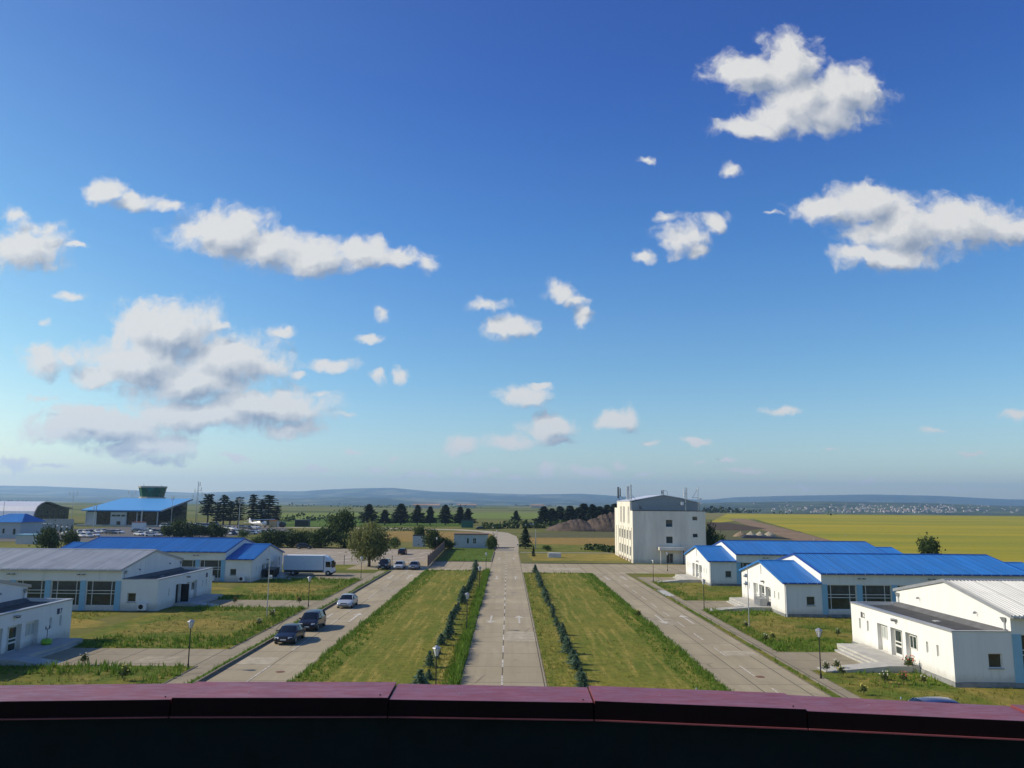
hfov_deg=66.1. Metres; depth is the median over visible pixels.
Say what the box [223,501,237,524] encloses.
tall pine
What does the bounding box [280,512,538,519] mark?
field
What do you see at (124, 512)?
airport terminal
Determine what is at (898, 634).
door
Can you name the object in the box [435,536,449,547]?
shrub
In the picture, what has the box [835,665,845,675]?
rose bush
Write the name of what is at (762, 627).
lawn
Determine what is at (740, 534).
gravel pile
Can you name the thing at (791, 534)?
dirt track
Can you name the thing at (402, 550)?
parked car
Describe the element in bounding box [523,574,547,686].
kerb
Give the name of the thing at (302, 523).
dark shed
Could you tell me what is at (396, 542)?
shrub
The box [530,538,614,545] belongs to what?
field
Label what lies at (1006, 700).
lawn
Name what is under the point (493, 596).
paving patch
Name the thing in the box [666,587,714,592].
lawn
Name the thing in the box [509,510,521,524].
pine tree
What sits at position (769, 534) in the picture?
gravel pile
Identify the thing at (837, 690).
walkway
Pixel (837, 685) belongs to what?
kerb
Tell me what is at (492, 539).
shrub
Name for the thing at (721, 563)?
school building
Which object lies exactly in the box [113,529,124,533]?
parked car
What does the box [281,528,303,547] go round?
bush
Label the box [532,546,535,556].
young spruce
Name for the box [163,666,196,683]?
kerb
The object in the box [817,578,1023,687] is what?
school building
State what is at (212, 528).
bush
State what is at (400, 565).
parked car
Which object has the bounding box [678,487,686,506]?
antenna mast
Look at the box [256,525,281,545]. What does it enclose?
bush
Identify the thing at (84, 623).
lawn
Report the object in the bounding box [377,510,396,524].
pine tree
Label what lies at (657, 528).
office block
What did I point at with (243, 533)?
shrub
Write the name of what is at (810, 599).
window
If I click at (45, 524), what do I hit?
store building
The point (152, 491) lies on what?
control tower
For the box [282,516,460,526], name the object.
field
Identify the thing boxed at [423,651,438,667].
spruce
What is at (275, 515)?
tall pine
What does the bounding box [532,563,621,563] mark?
kerb
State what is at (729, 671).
road
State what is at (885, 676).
rose bush
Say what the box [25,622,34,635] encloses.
window
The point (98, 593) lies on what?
window
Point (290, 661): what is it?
road
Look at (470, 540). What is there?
gate house
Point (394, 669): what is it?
lawn
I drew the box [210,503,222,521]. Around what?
tall pine
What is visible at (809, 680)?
verge
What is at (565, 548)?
field
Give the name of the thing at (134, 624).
lawn
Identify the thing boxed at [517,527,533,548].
spruce tree
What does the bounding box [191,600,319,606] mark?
path
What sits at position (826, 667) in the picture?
rose bush
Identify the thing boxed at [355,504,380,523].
pine tree
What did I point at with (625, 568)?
road
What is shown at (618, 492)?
antenna mast
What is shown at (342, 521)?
round tree
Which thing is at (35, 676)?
lawn
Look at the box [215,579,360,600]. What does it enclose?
lawn
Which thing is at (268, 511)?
tall pine
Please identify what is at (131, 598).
window
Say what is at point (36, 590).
window
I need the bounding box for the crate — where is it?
[754,594,766,605]
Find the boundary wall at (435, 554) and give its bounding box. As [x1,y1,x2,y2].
[427,541,445,566]
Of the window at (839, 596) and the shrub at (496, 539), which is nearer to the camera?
the window at (839, 596)
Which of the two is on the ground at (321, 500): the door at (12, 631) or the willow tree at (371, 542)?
the willow tree at (371, 542)
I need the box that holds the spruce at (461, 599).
[456,593,468,603]
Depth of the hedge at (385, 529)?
340.59 m
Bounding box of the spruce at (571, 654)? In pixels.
[563,648,582,663]
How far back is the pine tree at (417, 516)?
429.63 m
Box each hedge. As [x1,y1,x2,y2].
[280,512,358,521]
[380,526,426,530]
[481,519,568,528]
[580,543,614,552]
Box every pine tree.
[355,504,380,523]
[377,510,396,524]
[390,503,412,524]
[409,505,426,524]
[422,506,439,524]
[437,504,454,524]
[453,506,468,524]
[464,508,477,523]
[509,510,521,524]
[529,506,556,523]
[548,508,560,520]
[555,506,578,520]
[556,506,565,520]
[574,508,586,518]
[579,503,587,516]
[581,504,599,521]
[597,506,607,515]
[603,505,610,513]
[607,503,616,512]
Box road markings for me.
[246,551,778,692]
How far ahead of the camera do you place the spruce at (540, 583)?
117.30 m
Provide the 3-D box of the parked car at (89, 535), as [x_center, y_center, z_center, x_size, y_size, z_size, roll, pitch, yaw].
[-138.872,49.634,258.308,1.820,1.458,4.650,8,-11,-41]
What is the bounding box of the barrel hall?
[0,501,72,518]
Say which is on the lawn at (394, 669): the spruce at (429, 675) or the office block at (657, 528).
the spruce at (429, 675)
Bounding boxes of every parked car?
[85,533,93,537]
[105,530,116,533]
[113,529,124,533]
[134,531,144,535]
[145,532,158,536]
[274,623,305,643]
[295,543,312,548]
[298,609,325,630]
[337,593,357,607]
[378,559,390,568]
[393,561,405,569]
[398,548,406,554]
[408,561,419,569]
[908,696,959,703]
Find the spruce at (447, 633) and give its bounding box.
[444,625,453,639]
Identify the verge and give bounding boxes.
[189,578,374,682]
[637,579,841,697]
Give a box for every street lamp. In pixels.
[187,619,194,667]
[307,576,311,606]
[433,645,440,683]
[465,592,469,627]
[478,566,480,587]
[701,579,705,608]
[815,628,821,678]
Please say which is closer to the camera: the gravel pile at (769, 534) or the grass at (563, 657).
the grass at (563, 657)
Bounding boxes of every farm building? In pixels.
[413,504,440,507]
[457,504,476,507]
[531,504,543,507]
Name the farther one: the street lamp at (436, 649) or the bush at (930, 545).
the bush at (930, 545)
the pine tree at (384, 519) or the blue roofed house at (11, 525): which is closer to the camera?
the blue roofed house at (11, 525)
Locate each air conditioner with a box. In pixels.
[137,603,146,611]
[239,576,244,581]
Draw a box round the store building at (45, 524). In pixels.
[42,523,52,530]
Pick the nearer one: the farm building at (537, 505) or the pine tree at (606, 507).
the pine tree at (606, 507)
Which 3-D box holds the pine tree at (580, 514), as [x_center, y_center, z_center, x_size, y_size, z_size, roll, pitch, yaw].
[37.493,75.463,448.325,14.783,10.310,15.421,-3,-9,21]
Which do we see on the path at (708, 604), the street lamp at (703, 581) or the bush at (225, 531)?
the street lamp at (703, 581)
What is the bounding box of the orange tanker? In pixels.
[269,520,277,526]
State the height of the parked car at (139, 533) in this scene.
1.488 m
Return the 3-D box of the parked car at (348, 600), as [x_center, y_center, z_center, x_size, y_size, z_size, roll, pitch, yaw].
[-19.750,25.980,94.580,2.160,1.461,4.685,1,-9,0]
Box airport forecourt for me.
[0,524,291,540]
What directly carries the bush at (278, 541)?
on the ground at (321, 500)
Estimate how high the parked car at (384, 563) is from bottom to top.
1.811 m
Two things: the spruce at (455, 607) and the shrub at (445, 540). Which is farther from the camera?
the shrub at (445, 540)
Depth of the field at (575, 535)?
311.24 m
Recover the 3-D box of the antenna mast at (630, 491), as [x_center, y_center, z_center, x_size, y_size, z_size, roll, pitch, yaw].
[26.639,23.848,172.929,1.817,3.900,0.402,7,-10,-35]
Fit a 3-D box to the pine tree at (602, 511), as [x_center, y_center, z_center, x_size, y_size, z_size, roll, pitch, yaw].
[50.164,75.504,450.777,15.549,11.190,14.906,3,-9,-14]
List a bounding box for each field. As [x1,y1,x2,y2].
[0,545,44,547]
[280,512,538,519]
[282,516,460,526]
[356,531,490,541]
[527,553,626,560]
[528,532,614,537]
[529,544,611,551]
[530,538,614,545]
[711,530,801,540]
[712,514,1023,562]
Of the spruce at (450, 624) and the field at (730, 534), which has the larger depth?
the field at (730, 534)
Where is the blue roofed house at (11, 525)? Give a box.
[0,514,44,537]
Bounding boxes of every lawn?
[0,665,194,684]
[70,618,110,628]
[71,611,124,619]
[72,606,305,648]
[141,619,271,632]
[211,587,231,589]
[212,582,226,586]
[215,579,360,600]
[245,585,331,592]
[282,564,384,570]
[295,570,481,685]
[438,548,493,560]
[523,572,727,690]
[636,573,674,576]
[652,582,735,600]
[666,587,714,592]
[703,610,839,651]
[714,586,741,596]
[740,621,808,634]
[787,617,856,642]
[812,670,999,705]
[957,687,1023,706]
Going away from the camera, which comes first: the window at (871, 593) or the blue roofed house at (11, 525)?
the window at (871, 593)
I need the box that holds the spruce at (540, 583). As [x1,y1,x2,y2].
[536,580,543,587]
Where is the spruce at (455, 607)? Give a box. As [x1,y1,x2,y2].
[452,604,460,613]
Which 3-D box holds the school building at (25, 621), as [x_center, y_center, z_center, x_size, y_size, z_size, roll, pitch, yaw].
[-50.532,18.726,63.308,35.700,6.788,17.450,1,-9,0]
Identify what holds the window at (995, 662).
in the school building at (965, 633)
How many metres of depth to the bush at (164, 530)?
262.71 m
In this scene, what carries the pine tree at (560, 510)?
on the ground at (321, 500)
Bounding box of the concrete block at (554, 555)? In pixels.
[548,553,560,557]
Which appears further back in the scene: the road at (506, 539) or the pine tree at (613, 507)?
the pine tree at (613, 507)
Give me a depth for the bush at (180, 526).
263.58 m
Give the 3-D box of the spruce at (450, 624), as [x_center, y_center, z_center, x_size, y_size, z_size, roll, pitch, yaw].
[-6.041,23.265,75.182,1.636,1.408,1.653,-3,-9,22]
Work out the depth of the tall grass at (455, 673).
71.17 m
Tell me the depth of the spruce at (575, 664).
59.67 m
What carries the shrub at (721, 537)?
on the ground at (321, 500)
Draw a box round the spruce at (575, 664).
[568,654,583,669]
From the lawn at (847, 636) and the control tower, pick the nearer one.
the lawn at (847, 636)
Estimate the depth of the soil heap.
355.61 m
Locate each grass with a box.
[0,548,1019,705]
[0,558,948,697]
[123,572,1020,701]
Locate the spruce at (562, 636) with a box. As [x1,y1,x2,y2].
[558,630,565,642]
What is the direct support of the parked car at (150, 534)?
on the airport forecourt
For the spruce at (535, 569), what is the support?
on the ground at (321, 500)
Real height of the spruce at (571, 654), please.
1.292 m
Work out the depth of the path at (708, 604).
99.30 m
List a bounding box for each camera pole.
[266,558,272,616]
[743,567,749,625]
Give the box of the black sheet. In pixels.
[741,535,789,538]
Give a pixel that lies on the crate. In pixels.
(760, 601)
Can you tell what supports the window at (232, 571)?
in the school building at (230, 559)
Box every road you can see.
[202,570,423,681]
[261,527,518,551]
[348,561,491,569]
[459,552,545,685]
[521,563,685,573]
[593,573,828,696]
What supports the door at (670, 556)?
in the office block at (657, 528)
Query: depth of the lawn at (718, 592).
111.34 m
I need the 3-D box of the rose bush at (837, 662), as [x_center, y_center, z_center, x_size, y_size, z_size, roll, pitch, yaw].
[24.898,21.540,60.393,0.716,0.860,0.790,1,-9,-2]
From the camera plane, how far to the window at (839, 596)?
89.25 m
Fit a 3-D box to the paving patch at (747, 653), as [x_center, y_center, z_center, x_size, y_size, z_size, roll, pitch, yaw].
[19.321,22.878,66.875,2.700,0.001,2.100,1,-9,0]
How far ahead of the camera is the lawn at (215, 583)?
119.18 m
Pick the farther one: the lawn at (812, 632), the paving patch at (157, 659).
the lawn at (812, 632)
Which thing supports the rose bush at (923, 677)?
on the lawn at (870, 692)
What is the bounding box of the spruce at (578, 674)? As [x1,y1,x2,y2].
[574,667,587,680]
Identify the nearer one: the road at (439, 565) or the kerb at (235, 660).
the kerb at (235, 660)
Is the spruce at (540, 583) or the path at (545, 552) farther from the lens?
the path at (545, 552)
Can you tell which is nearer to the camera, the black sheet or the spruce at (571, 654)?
the spruce at (571, 654)
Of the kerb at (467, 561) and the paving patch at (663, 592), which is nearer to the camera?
the paving patch at (663, 592)
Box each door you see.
[6,626,16,652]
[180,584,188,601]
[668,553,672,562]
[895,629,903,656]
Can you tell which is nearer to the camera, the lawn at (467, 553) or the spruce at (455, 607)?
the spruce at (455, 607)
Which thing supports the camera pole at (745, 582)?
on the lawn at (762, 627)
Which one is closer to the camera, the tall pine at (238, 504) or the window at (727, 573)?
the window at (727, 573)
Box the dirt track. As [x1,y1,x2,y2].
[731,519,831,540]
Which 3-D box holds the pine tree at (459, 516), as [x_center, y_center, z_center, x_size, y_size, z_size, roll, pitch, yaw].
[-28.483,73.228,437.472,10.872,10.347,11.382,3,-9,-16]
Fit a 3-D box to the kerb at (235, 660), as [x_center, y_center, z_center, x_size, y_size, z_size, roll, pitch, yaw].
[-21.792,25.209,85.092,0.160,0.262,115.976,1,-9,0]
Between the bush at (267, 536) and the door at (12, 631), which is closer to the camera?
the door at (12, 631)
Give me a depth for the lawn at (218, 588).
112.41 m
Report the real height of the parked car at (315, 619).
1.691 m
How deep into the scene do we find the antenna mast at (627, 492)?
174.95 m
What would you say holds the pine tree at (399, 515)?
on the ground at (321, 500)
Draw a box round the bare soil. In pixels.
[707,522,765,530]
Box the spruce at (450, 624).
[443,620,455,634]
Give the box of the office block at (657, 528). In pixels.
[615,495,705,563]
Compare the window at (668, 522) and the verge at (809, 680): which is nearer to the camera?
the verge at (809, 680)
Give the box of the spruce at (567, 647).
[558,636,577,653]
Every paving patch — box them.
[132,656,181,662]
[237,657,278,663]
[378,589,400,592]
[483,595,503,597]
[505,631,534,640]
[549,568,580,569]
[648,618,679,625]
[657,590,673,595]
[721,651,758,655]
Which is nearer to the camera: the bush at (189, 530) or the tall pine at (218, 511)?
the bush at (189, 530)
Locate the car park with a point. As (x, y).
(408, 556)
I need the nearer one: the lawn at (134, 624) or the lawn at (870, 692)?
the lawn at (870, 692)
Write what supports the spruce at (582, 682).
on the ground at (321, 500)
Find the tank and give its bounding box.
[277,522,285,526]
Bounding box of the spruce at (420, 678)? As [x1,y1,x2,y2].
[410,668,429,683]
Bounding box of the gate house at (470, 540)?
[454,533,488,547]
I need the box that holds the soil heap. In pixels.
[545,512,614,531]
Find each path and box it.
[42,648,228,665]
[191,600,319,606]
[286,573,373,578]
[520,552,568,552]
[643,577,674,581]
[686,601,733,609]
[778,652,858,669]
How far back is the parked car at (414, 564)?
146.27 m
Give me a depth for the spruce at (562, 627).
75.17 m
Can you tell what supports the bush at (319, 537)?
on the ground at (321, 500)
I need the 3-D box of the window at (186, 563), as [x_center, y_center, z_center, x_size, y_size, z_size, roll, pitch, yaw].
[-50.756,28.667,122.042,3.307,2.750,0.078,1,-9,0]
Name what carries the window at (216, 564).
in the school building at (230, 559)
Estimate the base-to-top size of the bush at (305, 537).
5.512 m
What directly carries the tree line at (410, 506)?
on the ground at (321, 500)
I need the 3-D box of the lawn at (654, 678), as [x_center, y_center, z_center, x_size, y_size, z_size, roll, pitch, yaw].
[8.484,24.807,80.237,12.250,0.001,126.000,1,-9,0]
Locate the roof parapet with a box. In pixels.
[0,682,1023,767]
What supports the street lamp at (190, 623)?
on the lawn at (35, 676)
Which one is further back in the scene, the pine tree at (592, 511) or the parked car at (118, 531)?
the pine tree at (592, 511)
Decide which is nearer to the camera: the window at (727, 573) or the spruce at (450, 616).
the spruce at (450, 616)
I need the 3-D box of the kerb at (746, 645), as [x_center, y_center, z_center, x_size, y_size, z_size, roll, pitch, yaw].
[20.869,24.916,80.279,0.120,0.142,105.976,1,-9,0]
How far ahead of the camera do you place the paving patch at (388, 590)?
111.08 m
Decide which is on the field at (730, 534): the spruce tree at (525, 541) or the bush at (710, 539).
the bush at (710, 539)
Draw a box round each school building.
[0,548,222,610]
[0,579,82,665]
[61,536,290,581]
[660,540,902,585]
[710,553,1023,617]
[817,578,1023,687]
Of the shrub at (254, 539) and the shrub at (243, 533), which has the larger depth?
the shrub at (243, 533)
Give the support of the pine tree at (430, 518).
on the ground at (321, 500)
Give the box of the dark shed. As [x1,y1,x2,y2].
[295,520,309,526]
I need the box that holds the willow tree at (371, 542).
[343,520,395,566]
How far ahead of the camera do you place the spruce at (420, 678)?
52.76 m
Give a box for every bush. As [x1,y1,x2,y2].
[28,520,64,547]
[59,526,80,545]
[79,652,88,664]
[117,664,133,680]
[155,522,176,536]
[167,519,192,536]
[181,521,201,536]
[192,524,208,536]
[204,522,221,536]
[215,525,229,537]
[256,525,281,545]
[270,528,288,546]
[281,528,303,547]
[293,528,312,545]
[306,521,338,547]
[331,531,350,547]
[412,522,424,534]
[418,525,442,548]
[706,521,720,544]
[821,661,830,670]
[832,659,840,667]
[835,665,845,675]
[858,683,866,693]
[879,671,891,683]
[898,671,910,683]
[902,655,919,669]
[915,532,945,553]
[919,674,926,682]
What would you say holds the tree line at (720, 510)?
on the ground at (321, 500)
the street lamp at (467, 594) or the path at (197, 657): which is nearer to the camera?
the path at (197, 657)
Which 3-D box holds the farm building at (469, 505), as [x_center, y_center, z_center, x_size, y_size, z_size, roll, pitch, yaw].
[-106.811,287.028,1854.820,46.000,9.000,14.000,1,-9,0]
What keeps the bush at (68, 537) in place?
on the field at (23, 546)
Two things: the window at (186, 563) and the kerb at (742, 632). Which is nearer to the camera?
the kerb at (742, 632)
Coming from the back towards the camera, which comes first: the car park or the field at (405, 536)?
the field at (405, 536)
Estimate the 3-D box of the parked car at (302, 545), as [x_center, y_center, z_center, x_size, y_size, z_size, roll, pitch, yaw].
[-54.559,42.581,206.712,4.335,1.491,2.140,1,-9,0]
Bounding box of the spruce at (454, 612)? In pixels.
[452,608,458,619]
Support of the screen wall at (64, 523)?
on the airport forecourt
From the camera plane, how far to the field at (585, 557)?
183.30 m
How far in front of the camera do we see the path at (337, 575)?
133.35 m
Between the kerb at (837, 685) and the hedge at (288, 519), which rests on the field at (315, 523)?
the hedge at (288, 519)
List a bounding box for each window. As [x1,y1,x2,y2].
[17,580,44,597]
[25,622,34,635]
[51,581,79,605]
[85,581,115,605]
[126,593,135,602]
[182,560,194,566]
[191,581,194,589]
[200,560,220,577]
[229,569,235,575]
[666,520,671,526]
[666,536,672,542]
[725,571,731,577]
[741,562,750,579]
[806,596,814,604]
[827,585,855,609]
[862,585,891,601]
[881,625,887,639]
[910,635,917,649]
[988,653,1004,669]
[1021,635,1023,663]
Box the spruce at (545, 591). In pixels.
[541,588,549,597]
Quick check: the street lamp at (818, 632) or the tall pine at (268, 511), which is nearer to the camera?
the street lamp at (818, 632)
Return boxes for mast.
[195,482,201,521]
[617,487,624,499]
[626,486,628,499]
[630,483,631,499]
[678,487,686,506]
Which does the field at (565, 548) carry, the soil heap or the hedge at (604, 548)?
the hedge at (604, 548)
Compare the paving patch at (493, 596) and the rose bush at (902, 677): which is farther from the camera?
the paving patch at (493, 596)
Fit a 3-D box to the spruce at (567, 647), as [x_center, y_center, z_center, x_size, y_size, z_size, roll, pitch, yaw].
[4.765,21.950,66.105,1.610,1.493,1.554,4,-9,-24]
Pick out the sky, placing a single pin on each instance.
(721, 248)
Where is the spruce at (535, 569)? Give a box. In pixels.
[531,564,538,572]
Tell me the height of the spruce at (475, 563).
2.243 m
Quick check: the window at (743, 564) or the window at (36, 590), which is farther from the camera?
the window at (743, 564)
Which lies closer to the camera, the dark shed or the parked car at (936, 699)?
the parked car at (936, 699)
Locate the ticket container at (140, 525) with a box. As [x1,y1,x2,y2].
[131,522,146,529]
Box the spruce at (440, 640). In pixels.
[435,633,447,644]
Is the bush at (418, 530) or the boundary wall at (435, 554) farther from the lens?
the bush at (418, 530)
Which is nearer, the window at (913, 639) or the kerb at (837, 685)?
the kerb at (837, 685)
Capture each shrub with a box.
[237,527,250,536]
[250,537,260,542]
[389,537,400,548]
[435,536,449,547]
[445,537,457,548]
[484,536,492,549]
[487,534,496,549]
[493,533,498,548]
[542,545,554,550]
[717,530,728,540]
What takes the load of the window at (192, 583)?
in the school building at (115, 579)
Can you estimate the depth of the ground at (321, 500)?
6144.45 m
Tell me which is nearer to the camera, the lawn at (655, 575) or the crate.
the crate
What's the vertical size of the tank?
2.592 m
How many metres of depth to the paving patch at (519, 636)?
74.23 m
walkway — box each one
[165,571,384,683]
[637,577,857,697]
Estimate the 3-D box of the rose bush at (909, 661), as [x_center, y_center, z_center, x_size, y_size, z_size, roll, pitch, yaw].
[30.390,21.301,59.917,1.073,1.290,1.185,2,-9,-11]
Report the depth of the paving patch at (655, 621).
84.44 m
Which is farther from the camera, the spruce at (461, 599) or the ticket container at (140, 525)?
the ticket container at (140, 525)
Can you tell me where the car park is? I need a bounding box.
[279,548,433,564]
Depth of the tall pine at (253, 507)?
410.75 m
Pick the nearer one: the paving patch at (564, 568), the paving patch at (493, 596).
the paving patch at (493, 596)
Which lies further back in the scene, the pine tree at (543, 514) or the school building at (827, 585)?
the pine tree at (543, 514)
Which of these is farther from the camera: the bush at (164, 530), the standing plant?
the bush at (164, 530)
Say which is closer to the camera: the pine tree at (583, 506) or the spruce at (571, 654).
the spruce at (571, 654)
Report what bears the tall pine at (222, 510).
on the ground at (321, 500)
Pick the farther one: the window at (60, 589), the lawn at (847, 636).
the window at (60, 589)
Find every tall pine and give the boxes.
[199,494,217,522]
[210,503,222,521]
[216,495,230,524]
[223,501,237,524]
[229,497,246,524]
[245,494,259,524]
[256,495,279,524]
[256,499,267,520]
[270,506,283,521]
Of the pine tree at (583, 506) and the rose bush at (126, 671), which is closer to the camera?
the rose bush at (126, 671)
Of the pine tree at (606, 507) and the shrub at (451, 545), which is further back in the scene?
the pine tree at (606, 507)
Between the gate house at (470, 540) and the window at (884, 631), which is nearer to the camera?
the window at (884, 631)
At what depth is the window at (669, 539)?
167.84 m
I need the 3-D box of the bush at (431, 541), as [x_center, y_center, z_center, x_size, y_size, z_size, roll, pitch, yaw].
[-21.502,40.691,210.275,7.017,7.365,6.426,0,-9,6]
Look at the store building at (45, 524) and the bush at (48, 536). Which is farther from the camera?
the store building at (45, 524)
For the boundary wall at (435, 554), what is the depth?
173.98 m
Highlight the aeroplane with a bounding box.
[248,518,274,526]
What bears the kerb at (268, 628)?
on the ground at (321, 500)
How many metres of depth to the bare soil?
438.40 m
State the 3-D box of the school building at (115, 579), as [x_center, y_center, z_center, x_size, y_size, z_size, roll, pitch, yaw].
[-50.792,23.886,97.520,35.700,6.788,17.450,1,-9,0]
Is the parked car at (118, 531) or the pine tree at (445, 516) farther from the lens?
the pine tree at (445, 516)
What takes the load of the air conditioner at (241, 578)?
attached to the school building at (230, 559)
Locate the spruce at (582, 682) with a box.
[573,672,590,686]
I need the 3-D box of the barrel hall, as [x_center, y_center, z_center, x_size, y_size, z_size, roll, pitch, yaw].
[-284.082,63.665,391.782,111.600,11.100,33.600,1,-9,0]
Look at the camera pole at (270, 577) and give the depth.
85.62 m
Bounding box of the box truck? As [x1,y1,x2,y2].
[283,554,335,575]
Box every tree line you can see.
[373,504,465,507]
[702,506,744,512]
[739,509,760,512]
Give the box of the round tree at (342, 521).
[324,506,359,535]
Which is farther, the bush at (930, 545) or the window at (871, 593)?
the bush at (930, 545)
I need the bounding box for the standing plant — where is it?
[41,625,51,644]
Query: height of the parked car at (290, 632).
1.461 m
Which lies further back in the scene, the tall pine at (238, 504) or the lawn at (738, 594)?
the tall pine at (238, 504)
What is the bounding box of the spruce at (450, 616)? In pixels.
[445,611,455,624]
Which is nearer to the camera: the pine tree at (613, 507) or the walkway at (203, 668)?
the walkway at (203, 668)
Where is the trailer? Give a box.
[263,567,279,576]
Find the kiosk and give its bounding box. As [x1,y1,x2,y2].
[15,534,38,543]
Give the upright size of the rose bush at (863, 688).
0.774 m
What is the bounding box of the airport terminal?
[76,498,192,526]
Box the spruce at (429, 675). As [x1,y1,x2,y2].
[425,669,432,679]
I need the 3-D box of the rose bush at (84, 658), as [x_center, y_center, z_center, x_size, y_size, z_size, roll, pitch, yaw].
[-32.466,20.922,59.899,0.869,0.946,0.787,4,-9,-23]
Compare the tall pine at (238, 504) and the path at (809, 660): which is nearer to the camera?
the path at (809, 660)
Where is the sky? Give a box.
[0,0,1023,499]
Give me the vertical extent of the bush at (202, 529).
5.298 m
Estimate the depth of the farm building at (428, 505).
1553.80 m
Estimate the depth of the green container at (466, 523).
391.66 m
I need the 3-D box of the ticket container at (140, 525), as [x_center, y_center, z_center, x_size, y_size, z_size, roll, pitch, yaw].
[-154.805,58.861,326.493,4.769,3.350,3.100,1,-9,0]
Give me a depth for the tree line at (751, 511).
1207.98 m
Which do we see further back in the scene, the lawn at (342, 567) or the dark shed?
the dark shed
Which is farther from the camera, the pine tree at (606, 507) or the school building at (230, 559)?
the pine tree at (606, 507)
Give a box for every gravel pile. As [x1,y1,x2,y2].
[734,531,745,536]
[764,532,775,536]
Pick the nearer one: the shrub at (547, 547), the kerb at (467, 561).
the kerb at (467, 561)
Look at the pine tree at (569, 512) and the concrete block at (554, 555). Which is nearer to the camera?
the concrete block at (554, 555)
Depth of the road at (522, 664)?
73.05 m
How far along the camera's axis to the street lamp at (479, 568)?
111.35 m
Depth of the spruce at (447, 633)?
72.21 m
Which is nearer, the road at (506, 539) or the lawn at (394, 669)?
the lawn at (394, 669)
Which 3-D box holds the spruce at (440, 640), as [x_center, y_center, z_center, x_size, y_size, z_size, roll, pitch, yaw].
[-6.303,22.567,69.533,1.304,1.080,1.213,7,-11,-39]
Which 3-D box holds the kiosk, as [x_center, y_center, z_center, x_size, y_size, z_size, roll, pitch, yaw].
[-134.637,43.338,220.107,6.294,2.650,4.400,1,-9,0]
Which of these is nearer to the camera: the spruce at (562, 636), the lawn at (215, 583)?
the spruce at (562, 636)
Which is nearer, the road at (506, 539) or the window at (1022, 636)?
the window at (1022, 636)
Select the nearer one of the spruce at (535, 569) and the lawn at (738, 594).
the lawn at (738, 594)
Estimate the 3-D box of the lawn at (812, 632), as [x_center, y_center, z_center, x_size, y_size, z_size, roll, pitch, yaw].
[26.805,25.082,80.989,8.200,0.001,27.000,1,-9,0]
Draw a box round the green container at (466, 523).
[461,520,472,527]
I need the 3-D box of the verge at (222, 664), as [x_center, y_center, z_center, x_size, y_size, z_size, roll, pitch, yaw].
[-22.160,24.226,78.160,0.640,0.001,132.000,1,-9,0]
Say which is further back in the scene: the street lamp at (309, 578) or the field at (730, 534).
the field at (730, 534)
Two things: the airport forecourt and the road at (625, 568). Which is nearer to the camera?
the road at (625, 568)
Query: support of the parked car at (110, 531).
on the airport forecourt
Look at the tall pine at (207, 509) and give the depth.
404.16 m
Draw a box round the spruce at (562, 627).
[556,623,567,634]
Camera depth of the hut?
222.23 m
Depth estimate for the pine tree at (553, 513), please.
442.09 m
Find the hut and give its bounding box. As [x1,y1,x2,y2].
[413,535,425,546]
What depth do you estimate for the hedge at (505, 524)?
390.09 m
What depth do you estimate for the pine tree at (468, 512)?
438.33 m
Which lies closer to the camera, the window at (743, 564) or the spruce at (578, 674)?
the spruce at (578, 674)
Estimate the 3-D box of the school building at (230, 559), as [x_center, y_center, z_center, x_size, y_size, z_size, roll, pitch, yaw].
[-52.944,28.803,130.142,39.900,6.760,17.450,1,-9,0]
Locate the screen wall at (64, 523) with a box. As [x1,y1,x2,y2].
[42,519,73,530]
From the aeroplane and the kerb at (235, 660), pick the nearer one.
the kerb at (235, 660)
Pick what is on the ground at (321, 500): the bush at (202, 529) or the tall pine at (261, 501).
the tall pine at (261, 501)
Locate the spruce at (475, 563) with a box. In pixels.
[470,560,478,570]
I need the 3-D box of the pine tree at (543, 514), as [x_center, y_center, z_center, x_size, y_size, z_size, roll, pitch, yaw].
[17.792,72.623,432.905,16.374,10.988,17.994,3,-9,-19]
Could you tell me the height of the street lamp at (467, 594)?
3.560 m
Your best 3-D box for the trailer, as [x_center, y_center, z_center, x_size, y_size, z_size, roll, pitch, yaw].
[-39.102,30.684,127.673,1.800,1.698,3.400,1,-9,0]
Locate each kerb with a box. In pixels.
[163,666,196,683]
[193,570,390,682]
[229,607,308,648]
[444,561,490,561]
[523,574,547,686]
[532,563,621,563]
[634,578,831,696]
[700,609,776,651]
[810,670,861,698]
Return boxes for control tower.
[138,485,166,497]
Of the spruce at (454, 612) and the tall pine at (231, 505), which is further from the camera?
the tall pine at (231, 505)
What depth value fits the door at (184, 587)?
95.42 m
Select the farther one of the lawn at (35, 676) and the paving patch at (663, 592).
the paving patch at (663, 592)
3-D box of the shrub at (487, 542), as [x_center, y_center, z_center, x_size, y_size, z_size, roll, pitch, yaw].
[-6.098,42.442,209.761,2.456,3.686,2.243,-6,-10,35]
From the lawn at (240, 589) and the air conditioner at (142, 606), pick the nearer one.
the air conditioner at (142, 606)
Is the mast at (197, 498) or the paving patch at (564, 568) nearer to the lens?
the paving patch at (564, 568)
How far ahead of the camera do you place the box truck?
132.84 m
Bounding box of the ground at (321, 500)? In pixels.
[0,486,1023,697]
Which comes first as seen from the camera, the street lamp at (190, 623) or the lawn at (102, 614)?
the street lamp at (190, 623)
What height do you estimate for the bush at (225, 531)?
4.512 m
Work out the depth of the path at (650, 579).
133.18 m

